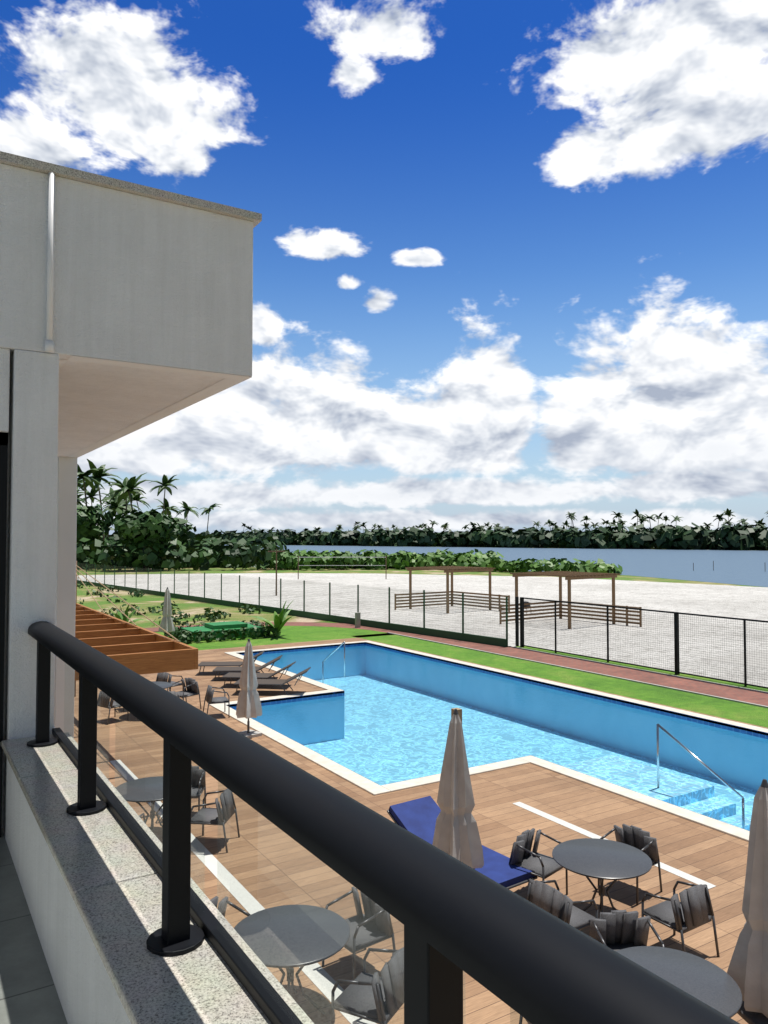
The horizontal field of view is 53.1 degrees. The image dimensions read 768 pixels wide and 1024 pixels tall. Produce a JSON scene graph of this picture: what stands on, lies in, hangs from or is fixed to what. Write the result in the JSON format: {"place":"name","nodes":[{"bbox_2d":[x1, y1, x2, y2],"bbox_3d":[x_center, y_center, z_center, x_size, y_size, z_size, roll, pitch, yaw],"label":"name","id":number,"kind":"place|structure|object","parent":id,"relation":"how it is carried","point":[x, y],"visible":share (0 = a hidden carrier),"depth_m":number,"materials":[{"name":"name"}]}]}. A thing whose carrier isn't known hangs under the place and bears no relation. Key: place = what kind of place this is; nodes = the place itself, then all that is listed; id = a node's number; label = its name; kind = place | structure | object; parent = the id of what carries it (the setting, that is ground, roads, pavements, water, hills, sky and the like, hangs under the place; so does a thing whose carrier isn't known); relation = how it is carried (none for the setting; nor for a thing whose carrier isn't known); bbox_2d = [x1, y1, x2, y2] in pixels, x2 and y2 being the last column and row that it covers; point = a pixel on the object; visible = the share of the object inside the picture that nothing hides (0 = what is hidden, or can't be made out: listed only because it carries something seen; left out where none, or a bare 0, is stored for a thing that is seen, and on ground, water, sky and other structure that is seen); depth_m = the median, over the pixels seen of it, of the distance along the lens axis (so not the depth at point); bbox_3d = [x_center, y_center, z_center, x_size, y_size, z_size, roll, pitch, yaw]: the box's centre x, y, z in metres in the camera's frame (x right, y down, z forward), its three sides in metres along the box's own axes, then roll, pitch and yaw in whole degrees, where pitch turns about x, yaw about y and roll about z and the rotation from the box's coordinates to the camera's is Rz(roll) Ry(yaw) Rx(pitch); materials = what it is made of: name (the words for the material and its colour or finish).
{"place":"outdoors","nodes":[
{"label":"outdoors","id":0,"kind":"place"},
{"bbox_2d":[74,561,76,696],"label":"wall","id":1,"kind":"structure","parent":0,"point":[75,606],"depth_m":21.61,"materials":[{"name":"white paint"}]},
{"bbox_2d":[299,565,385,565],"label":"volleyball net","id":2,"kind":"object","parent":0,"point":[342,565],"visible":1,"depth_m":82.53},
{"bbox_2d":[0,0,767,534],"label":"sky","id":3,"kind":"structure","parent":0,"point":[510,257],"materials":[{"name":"blue"}]},
{"bbox_2d":[77,567,759,631],"bbox_3d":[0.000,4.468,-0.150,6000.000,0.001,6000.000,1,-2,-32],"label":"ground","id":4,"kind":"structure","parent":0,"point":[190,607],"depth_m":58.46,"materials":[{"name":"green plant"}]},
{"bbox_2d":[77,583,280,643],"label":"shrubs","id":5,"kind":"object","parent":4,"relation":"on","point":[182,636],"visible":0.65,"depth_m":39.33,"materials":[{"name":"green plant"}]},
{"bbox_2d":[76,504,289,570],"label":"tree foliage","id":6,"kind":"object","parent":4,"relation":"on","point":[156,532],"visible":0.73,"depth_m":105.00,"materials":[{"name":"green plant"}]},
{"bbox_2d":[77,580,505,646],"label":"fence base","id":7,"kind":"object","parent":4,"relation":"on","point":[495,641],"visible":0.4,"depth_m":39.83,"materials":[{"name":"concrete"}]},
{"bbox_2d":[78,562,507,646],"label":"fence posts","id":8,"kind":"object","parent":4,"relation":"on","point":[304,597],"visible":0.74,"depth_m":41.19,"materials":[{"name":"black metal"}]},
{"bbox_2d":[77,563,505,637],"bbox_3d":[-16.361,5.237,58.026,7.900,1.680,68.000,1,-2,-32],"label":"fence","id":9,"kind":"object","parent":8,"relation":"attached to","point":[335,602],"visible":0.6,"depth_m":38.56,"materials":[{"name":"grey metal"}]},
{"bbox_2d":[77,478,728,570],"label":"tree trunks","id":10,"kind":"object","parent":4,"relation":"on","point":[145,567],"visible":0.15,"depth_m":187.88,"materials":[{"name":"brown wood"}]},
{"bbox_2d":[77,459,220,518],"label":"palm fronds","id":11,"kind":"object","parent":10,"relation":"on","point":[116,499],"visible":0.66,"depth_m":160.00,"materials":[{"name":"green plant"}]},
{"bbox_2d":[241,508,767,531],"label":"trees","id":12,"kind":"object","parent":10,"relation":"on","point":[727,512],"visible":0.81,"depth_m":418.93,"materials":[{"name":"green plant"}]},
{"bbox_2d":[264,548,622,573],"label":"hedge","id":13,"kind":"object","parent":4,"relation":"on","point":[400,559],"visible":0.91,"depth_m":106.12,"materials":[{"name":"green plant"}]},
{"bbox_2d":[155,621,767,727],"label":"lawn grass","id":14,"kind":"structure","parent":4,"relation":"on","point":[741,712],"depth_m":25.98,"materials":[{"name":"green plant"}]},
{"bbox_2d":[158,587,174,636],"bbox_3d":[-9.165,4.360,32.470,0.643,2.360,0.647,0,-2,14],"label":"closed parasol","id":15,"kind":"object","parent":14,"relation":"on","point":[166,624],"visible":0.88,"depth_m":32.36,"materials":[{"name":"fabric"}]},
{"bbox_2d":[105,602,294,636],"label":"plants","id":16,"kind":"object","parent":14,"relation":"on","point":[280,621],"visible":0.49,"depth_m":34.53,"materials":[{"name":"green plant"}]},
{"bbox_2d":[181,621,262,641],"bbox_3d":[-7.300,5.310,34.547,3.200,0.600,1.800,1,-2,-32],"label":"green tank box","id":17,"kind":"object","parent":14,"relation":"on","point":[215,626],"visible":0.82,"depth_m":34.12,"materials":[{"name":"paint"}]},
{"bbox_2d":[515,597,767,688],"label":"black fence","id":18,"kind":"object","parent":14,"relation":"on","point":[654,638],"visible":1,"depth_m":25.82,"materials":[{"name":"black metal"}]},
{"bbox_2d":[74,638,767,1023],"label":"pool deck","id":19,"kind":"structure","parent":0,"point":[266,862],"depth_m":11.29,"materials":[{"name":"brown wood"}]},
{"bbox_2d":[54,457,76,738],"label":"column","id":20,"kind":"structure","parent":19,"relation":"on","point":[65,583],"depth_m":9.68,"materials":[{"name":"beige paint"}]},
{"bbox_2d":[97,691,128,724],"bbox_3d":[-6.625,4.702,18.680,0.609,0.757,0.575,-1,-2,38],"label":"chair","id":21,"kind":"object","parent":19,"relation":"on","point":[104,700],"visible":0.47,"depth_m":18.53,"materials":[{"name":"grey wicker"}]},
{"bbox_2d":[76,565,179,641],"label":"pergola ropes","id":22,"kind":"object","parent":19,"relation":"on","point":[114,604],"visible":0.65,"depth_m":17.76,"materials":[{"name":"brown wood"}]},
{"bbox_2d":[116,776,191,832],"bbox_3d":[-3.433,4.469,11.390,1.120,0.750,1.120,-1,-2,25],"label":"round table","id":23,"kind":"object","parent":19,"relation":"on","point":[146,789],"visible":0.6,"depth_m":11.32,"materials":[{"name":"grey metal"}]},
{"bbox_2d":[151,681,172,688],"bbox_3d":[-5.892,4.734,19.283,1.120,0.750,1.120,1,-2,-37],"label":"round table","id":24,"kind":"object","parent":19,"relation":"on","point":[164,685],"visible":0.19,"depth_m":19.43,"materials":[{"name":"grey metal"}]},
{"bbox_2d":[156,672,182,698],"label":"chair","id":25,"kind":"object","parent":19,"relation":"on","point":[162,677],"visible":0.56,"depth_m":21.10,"materials":[{"name":"grey wicker"}]},
{"bbox_2d":[168,691,179,697],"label":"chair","id":26,"kind":"object","parent":19,"relation":"on","point":[177,694],"visible":0.2,"depth_m":18.57,"materials":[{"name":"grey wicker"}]},
{"bbox_2d":[169,678,200,708],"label":"chair","id":27,"kind":"object","parent":19,"relation":"on","point":[191,686],"visible":0.76,"depth_m":19.94,"materials":[{"name":"grey fabric"}]},
{"bbox_2d":[191,765,205,810],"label":"chair","id":28,"kind":"object","parent":19,"relation":"on","point":[198,783],"visible":0.36,"depth_m":12.45,"materials":[{"name":"grey fabric"}]},
{"bbox_2d":[191,788,239,852],"bbox_3d":[-2.463,4.443,11.183,0.586,0.772,0.620,0,-2,7],"label":"chair","id":29,"kind":"object","parent":19,"relation":"on","point":[217,815],"visible":0.85,"depth_m":11.09,"materials":[{"name":"grey fabric"}]},
{"bbox_2d":[203,685,229,717],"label":"chair","id":30,"kind":"object","parent":19,"relation":"on","point":[210,698],"visible":0.96,"depth_m":19.01,"materials":[{"name":"grey fabric"}]},
{"bbox_2d":[210,896,250,916],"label":"chair","id":31,"kind":"object","parent":19,"relation":"on","point":[223,903],"visible":0.16,"depth_m":7.89,"materials":[{"name":"grey fabric"}]},
{"bbox_2d":[198,650,264,675],"bbox_3d":[-5.017,4.957,25.238,2.101,0.701,0.772,0,-2,-2],"label":"sun lounger","id":32,"kind":"object","parent":19,"relation":"on","point":[233,663],"visible":0.7,"depth_m":25.19,"materials":[{"name":"grey metal"}]},
{"bbox_2d":[213,655,282,680],"bbox_3d":[-4.296,4.924,24.258,2.101,0.701,0.772,0,-2,-2],"label":"sun lounger","id":33,"kind":"object","parent":19,"relation":"on","point":[230,669],"visible":0.91,"depth_m":24.05,"materials":[{"name":"grey metal"}]},
{"bbox_2d":[236,639,261,738],"bbox_3d":[-3.051,3.947,17.311,0.592,2.171,0.595,-1,-2,17],"label":"closed parasol","id":34,"kind":"object","parent":19,"relation":"on","point":[248,704],"visible":0.99,"depth_m":17.22,"materials":[{"name":"fabric"}]},
{"bbox_2d":[221,661,295,688],"bbox_3d":[-3.748,4.884,23.075,2.101,0.701,0.772,0,-2,5],"label":"sun lounger","id":35,"kind":"object","parent":19,"relation":"on","point":[231,675],"visible":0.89,"depth_m":22.92,"materials":[{"name":"grey metal"}]},
{"bbox_2d":[233,667,310,694],"bbox_3d":[-3.194,4.849,22.035,2.101,0.701,0.772,0,-2,3],"label":"sun lounger","id":36,"kind":"object","parent":19,"relation":"on","point":[280,682],"visible":0.85,"depth_m":21.89,"materials":[{"name":"grey metal"}]},
{"bbox_2d":[234,905,349,1014],"bbox_3d":[-0.879,4.329,7.210,1.120,0.750,1.120,2,-3,-42],"label":"round table","id":37,"kind":"object","parent":19,"relation":"on","point":[289,938],"visible":0.86,"depth_m":7.19,"materials":[{"name":"grey metal"}]},
{"bbox_2d":[322,887,395,980],"bbox_3d":[-0.250,4.343,7.938,0.572,0.754,0.606,1,-2,-38],"label":"chair","id":38,"kind":"object","parent":19,"relation":"on","point":[372,926],"visible":0.69,"depth_m":7.85,"materials":[{"name":"grey fabric"}]},
{"bbox_2d":[331,947,403,1023],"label":"chair","id":39,"kind":"object","parent":19,"relation":"on","point":[375,998],"visible":0.84,"depth_m":6.62,"materials":[{"name":"grey fabric"}]},
{"bbox_2d":[110,760,715,1023],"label":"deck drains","id":40,"kind":"object","parent":19,"relation":"on","point":[320,978],"visible":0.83,"depth_m":10.05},
{"bbox_2d":[432,709,483,868],"bbox_3d":[0.876,3.585,9.336,0.643,2.360,0.647,-1,-2,32],"label":"closed parasol","id":41,"kind":"object","parent":19,"relation":"on","point":[456,834],"visible":0.75,"depth_m":9.24,"materials":[{"name":"fabric"}]},
{"bbox_2d":[451,708,461,721],"bbox_3d":[0.935,3.657,9.842,0.100,2.250,0.100,1,-2,-32],"label":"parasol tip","id":42,"kind":"object","parent":41,"relation":"attached to","point":[459,710],"visible":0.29,"depth_m":9.85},
{"bbox_2d":[387,796,537,888],"bbox_3d":[0.956,4.413,9.985,0.771,0.761,2.099,1,-2,-36],"label":"sun lounger","id":43,"kind":"object","parent":19,"relation":"on","point":[418,817],"visible":0.35,"depth_m":10.29,"materials":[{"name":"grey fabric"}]},
{"bbox_2d":[519,1015,530,1023],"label":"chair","id":44,"kind":"object","parent":19,"relation":"on","point":[521,1019],"depth_m":6.57,"materials":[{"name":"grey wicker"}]},
{"bbox_2d":[509,828,567,894],"bbox_3d":[1.901,4.402,9.586,0.568,0.748,0.601,-2,-3,43],"label":"chair","id":45,"kind":"object","parent":19,"relation":"on","point":[542,866],"visible":0.84,"depth_m":9.53,"materials":[{"name":"grey fabric"}]},
{"bbox_2d":[526,879,597,929],"bbox_3d":[1.872,4.346,8.211,0.583,0.768,0.617,1,-2,-33],"label":"chair","id":46,"kind":"object","parent":19,"relation":"on","point":[544,896],"visible":0.65,"depth_m":8.09,"materials":[{"name":"grey fabric"}]},
{"bbox_2d":[552,838,651,911],"bbox_3d":[2.529,4.386,8.926,1.120,0.750,1.120,1,-2,-32],"label":"round table","id":47,"kind":"object","parent":19,"relation":"on","point":[602,860],"visible":0.91,"depth_m":8.89,"materials":[{"name":"grey metal"}]},
{"bbox_2d":[589,910,664,950],"bbox_3d":[2.338,4.322,7.437,0.613,0.762,0.579,0,-2,-4],"label":"chair","id":48,"kind":"object","parent":19,"relation":"on","point":[615,930],"visible":0.58,"depth_m":7.58,"materials":[{"name":"grey fabric"}]},
{"bbox_2d":[598,824,662,904],"bbox_3d":[3.107,4.403,9.713,0.573,0.754,0.606,2,-3,-40],"label":"chair","id":49,"kind":"object","parent":19,"relation":"on","point":[639,839],"visible":0.55,"depth_m":9.75,"materials":[{"name":"grey fabric"}]},
{"bbox_2d":[616,946,741,1017],"bbox_3d":[2.386,4.302,6.421,1.120,0.750,1.120,-1,-2,38],"label":"round table","id":50,"kind":"object","parent":19,"relation":"on","point":[712,985],"visible":0.38,"depth_m":6.53,"materials":[{"name":"grey metal"}]},
{"bbox_2d":[641,881,719,956],"bbox_3d":[3.178,4.357,8.251,0.602,0.748,0.569,1,-2,-33],"label":"chair","id":51,"kind":"object","parent":19,"relation":"on","point":[692,909],"visible":0.96,"depth_m":8.13,"materials":[{"name":"grey fabric"}]},
{"bbox_2d":[727,779,767,1017],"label":"closed parasol","id":52,"kind":"object","parent":19,"relation":"on","point":[747,971],"visible":0.97,"depth_m":6.53,"materials":[{"name":"fabric"}]},
{"bbox_2d":[737,1001,767,1023],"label":"chair","id":53,"kind":"object","parent":19,"relation":"on","point":[749,1017],"visible":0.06,"depth_m":6.48,"materials":[{"name":"grey fabric"}]},
{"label":"building walls","id":54,"kind":"object","parent":19,"relation":"on","visible":0},
{"bbox_2d":[0,432,7,836],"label":"glazed door","id":55,"kind":"structure","parent":54,"relation":"attached to","point":[3,476],"depth_m":4.13,"materials":[{"name":"black glass"}]},
{"bbox_3d":[-6.232,1.989,7.835,3.800,0.250,28.000,1,-2,-32],"label":"balcony slab","id":56,"kind":"object","parent":54,"relation":"attached to","visible":0},
{"bbox_2d":[0,830,67,1023],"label":"balcony floor tiles","id":57,"kind":"object","parent":56,"relation":"on","point":[28,993],"depth_m":2.87,"materials":[{"name":"grey tile"}]},
{"bbox_2d":[6,726,130,1023],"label":"parapet wall","id":58,"kind":"structure","parent":56,"relation":"on","point":[86,990],"depth_m":2.70,"materials":[{"name":"paint"}]},
{"bbox_2d":[1,732,313,1023],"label":"parapet ledge","id":59,"kind":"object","parent":58,"relation":"on","point":[112,878],"depth_m":2.21,"materials":[{"name":"grey stone"}]},
{"bbox_2d":[27,641,462,1023],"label":"rail posts","id":60,"kind":"object","parent":59,"relation":"on","point":[433,985],"visible":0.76,"depth_m":2.02,"materials":[{"name":"black metal"}]},
{"bbox_2d":[28,621,739,1023],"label":"handrail","id":61,"kind":"object","parent":60,"relation":"attached to","point":[532,963],"visible":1,"depth_m":1.04,"materials":[{"name":"black metal"}]},
{"bbox_2d":[0,163,252,835],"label":"building","id":62,"kind":"structure","parent":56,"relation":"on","point":[138,279],"depth_m":4.38,"materials":[{"name":"white paint"}]},
{"bbox_2d":[45,172,54,352],"bbox_3d":[-1.853,-1.378,4.259,0.046,1.000,0.095,1,-2,-32],"label":"downpipe","id":63,"kind":"object","parent":62,"relation":"attached to","point":[49,344],"visible":0.97,"depth_m":4.23,"materials":[{"name":"white metal"}]},
{"bbox_2d":[0,151,261,227],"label":"roof coping","id":64,"kind":"object","parent":62,"relation":"on","point":[255,218],"visible":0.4,"depth_m":4.46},
{"bbox_2d":[10,354,251,457],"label":"soffit","id":65,"kind":"structure","parent":62,"relation":"on","point":[229,381],"depth_m":5.32,"materials":[{"name":"beige paint"}]},
{"bbox_2d":[74,603,197,680],"bbox_3d":[-7.312,2.570,16.343,3.400,0.342,10.470,1,-2,-32],"label":"pergola","id":66,"kind":"object","parent":56,"relation":"attached to","point":[137,649],"visible":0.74,"depth_m":13.62,"materials":[{"name":"brown wood"}]},
{"bbox_2d":[76,530,767,568],"bbox_3d":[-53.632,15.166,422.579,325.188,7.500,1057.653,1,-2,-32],"label":"trees","id":67,"kind":"object","parent":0,"point":[218,548],"depth_m":114.47,"materials":[{"name":"green plant"}]},
{"bbox_2d":[106,522,767,549],"bbox_3d":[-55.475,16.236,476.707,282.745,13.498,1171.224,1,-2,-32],"label":"mangrove foliage","id":68,"kind":"object","parent":67,"relation":"on","point":[727,537],"visible":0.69,"depth_m":330.97,"materials":[{"name":"green plant"}]},
{"bbox_2d":[77,573,767,686],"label":"sand beach","id":69,"kind":"structure","parent":0,"point":[745,602],"depth_m":51.36,"materials":[{"name":"white sand"}]},
{"bbox_2d":[268,549,284,595],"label":"light pole","id":70,"kind":"object","parent":69,"relation":"on","point":[276,551],"visible":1,"depth_m":59.14,"materials":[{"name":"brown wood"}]},
{"bbox_2d":[298,556,386,578],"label":"pergola posts","id":71,"kind":"object","parent":69,"relation":"on","point":[298,567],"visible":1,"depth_m":82.51,"materials":[{"name":"brown wood"}]},
{"bbox_2d":[394,566,509,612],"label":"pergola","id":72,"kind":"object","parent":69,"relation":"on","point":[449,569],"visible":0.9,"depth_m":47.92,"materials":[{"name":"brown wood"}]},
{"bbox_2d":[499,571,641,628],"bbox_3d":[9.435,4.474,39.244,4.990,2.610,5.440,1,-2,-37],"label":"pergola","id":73,"kind":"object","parent":69,"relation":"on","point":[569,576],"visible":0.91,"depth_m":39.95,"materials":[{"name":"brown wood"}]},
{"bbox_2d":[145,622,767,705],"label":"brick path","id":74,"kind":"structure","parent":0,"point":[754,697],"depth_m":26.35,"materials":[{"name":"red brick"}]},
{"bbox_2d":[355,612,360,627],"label":"utility pillar","id":75,"kind":"structure","parent":74,"relation":"on","point":[357,619],"depth_m":37.96,"materials":[{"name":"concrete"}]},
{"bbox_2d":[387,632,767,707],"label":"path kerb","id":76,"kind":"structure","parent":74,"relation":"on","point":[743,702],"depth_m":25.11,"materials":[{"name":"concrete"}]},
{"bbox_2d":[225,544,767,550],"bbox_3d":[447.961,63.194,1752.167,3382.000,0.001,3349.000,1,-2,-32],"label":"shore land","id":77,"kind":"structure","parent":0,"point":[501,547],"depth_m":350.89,"materials":[{"name":"green plant"}]},
{"bbox_2d":[226,642,767,826],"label":"pool walls","id":78,"kind":"structure","parent":0,"point":[729,754],"depth_m":21.98,"materials":[{"name":"blue tile"}]},
{"bbox_2d":[209,641,767,841],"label":"pool coping","id":79,"kind":"object","parent":78,"relation":"on","point":[358,780],"visible":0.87,"depth_m":15.25,"materials":[{"name":"white stone"}]},
{"bbox_2d":[322,641,744,828],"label":"pool handrails","id":80,"kind":"object","parent":78,"relation":"on","point":[709,769],"visible":0.82,"depth_m":14.32,"materials":[{"name":"silver metal"}]},
{"bbox_2d":[257,545,767,586],"bbox_3d":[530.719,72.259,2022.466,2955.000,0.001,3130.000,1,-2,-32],"label":"lagoon water","id":81,"kind":"structure","parent":0,"point":[744,567],"depth_m":165.06,"materials":[{"name":"blue liquid"}]},
{"bbox_2d":[304,675,756,818],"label":"pool floor","id":82,"kind":"structure","parent":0,"point":[393,732],"depth_m":21.87,"materials":[{"name":"tile"}]},
{"bbox_2d":[563,755,750,830],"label":"shallow pool floor","id":83,"kind":"structure","parent":82,"relation":"on","point":[688,793],"depth_m":14.79,"materials":[{"name":"tile"}]},
{"bbox_2d":[700,650,767,668],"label":"concrete ramp slab","id":84,"kind":"structure","parent":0,"point":[736,660],"depth_m":28.36,"materials":[{"name":"white concrete"}]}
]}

